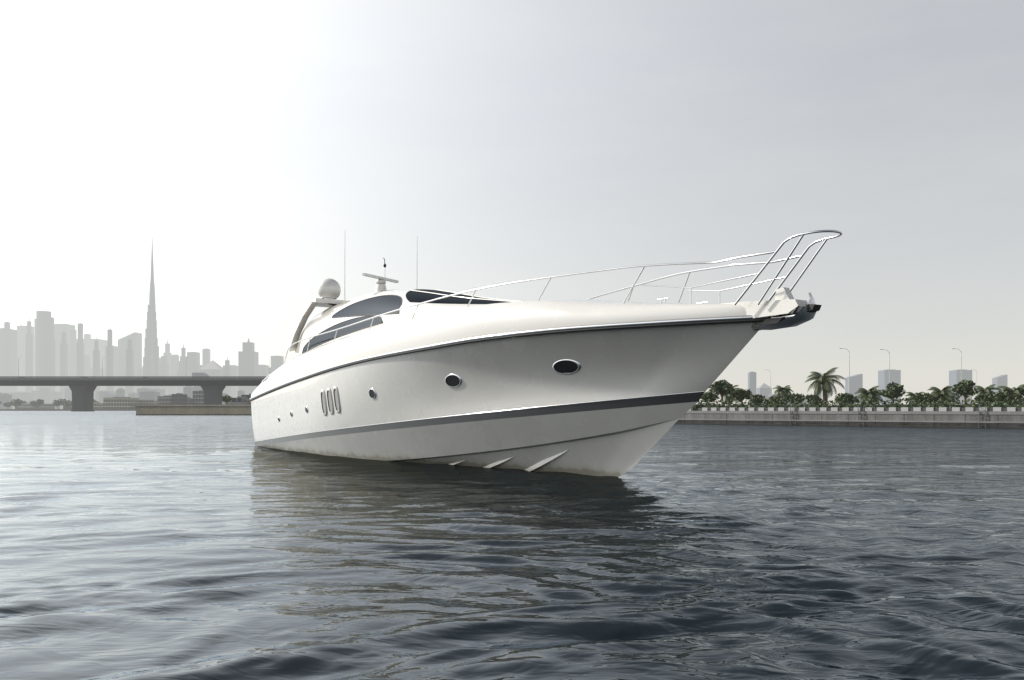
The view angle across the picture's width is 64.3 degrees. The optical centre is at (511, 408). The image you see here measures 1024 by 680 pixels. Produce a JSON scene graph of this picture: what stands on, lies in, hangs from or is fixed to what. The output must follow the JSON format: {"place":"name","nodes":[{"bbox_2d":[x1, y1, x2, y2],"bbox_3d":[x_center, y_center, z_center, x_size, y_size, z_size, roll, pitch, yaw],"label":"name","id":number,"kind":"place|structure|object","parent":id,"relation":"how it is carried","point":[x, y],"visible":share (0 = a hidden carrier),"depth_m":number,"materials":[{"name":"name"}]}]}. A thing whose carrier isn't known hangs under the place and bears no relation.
{"place":"outdoors","nodes":[
{"label":"outdoors","id":0,"kind":"place"},
{"bbox_2d":[0,411,251,420],"bbox_3d":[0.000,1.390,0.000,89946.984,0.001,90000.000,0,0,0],"label":"seawall","id":1,"kind":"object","parent":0,"point":[60,415],"depth_m":150.35,"materials":[{"name":"grey concrete"}]},
{"bbox_2d":[0,357,271,411],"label":"bridge","id":2,"kind":"structure","parent":1,"relation":"on","point":[82,388],"depth_m":439.47,"materials":[{"name":"concrete"}]},
{"bbox_2d":[0,420,1023,679],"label":"water surface","id":3,"kind":"object","parent":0,"point":[180,550],"visible":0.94,"depth_m":7.55,"materials":[{"name":"grey liquid"}]},
{"bbox_2d":[250,230,841,476],"bbox_3d":[-1.403,-1.620,22.093,5.356,8.400,23.263,0,0,-33],"label":"yacht","id":4,"kind":"object","parent":3,"relation":"on","point":[590,386],"visible":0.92,"depth_m":17.79,"materials":[{"name":"white plastic"}]},
{"bbox_2d":[0,404,1023,427],"bbox_3d":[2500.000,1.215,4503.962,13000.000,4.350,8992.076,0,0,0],"label":"seawall","id":5,"kind":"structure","parent":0,"point":[985,417],"depth_m":67.37,"materials":[{"name":"grey concrete"}]},
{"bbox_2d":[0,390,250,408],"bbox_3d":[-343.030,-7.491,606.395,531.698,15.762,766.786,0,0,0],"label":"shore buildings","id":6,"kind":"structure","parent":5,"relation":"on","point":[131,403],"depth_m":700.00,"materials":[{"name":"grey"}]},
{"bbox_2d":[0,239,283,408],"bbox_3d":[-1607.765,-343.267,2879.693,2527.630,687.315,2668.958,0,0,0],"label":"city skyline","id":7,"kind":"structure","parent":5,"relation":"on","point":[45,345],"depth_m":3234.27,"materials":[{"name":"grey glass"}]},
{"bbox_2d":[692,348,1023,410],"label":"bank greenery","id":8,"kind":"object","parent":5,"relation":"on","point":[871,397],"visible":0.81,"depth_m":99.10,"materials":[{"name":"green plant"}]},
{"bbox_2d":[748,369,1007,405],"bbox_3d":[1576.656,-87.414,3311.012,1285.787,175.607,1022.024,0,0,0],"label":"buildings","id":9,"kind":"structure","parent":5,"relation":"on","point":[856,383],"depth_m":3548.15,"materials":[{"name":"grey glass"}]},
{"bbox_2d":[0,0,1023,404],"label":"sky","id":10,"kind":"structure","parent":0,"point":[266,151],"materials":[{"name":"white"}]}
]}

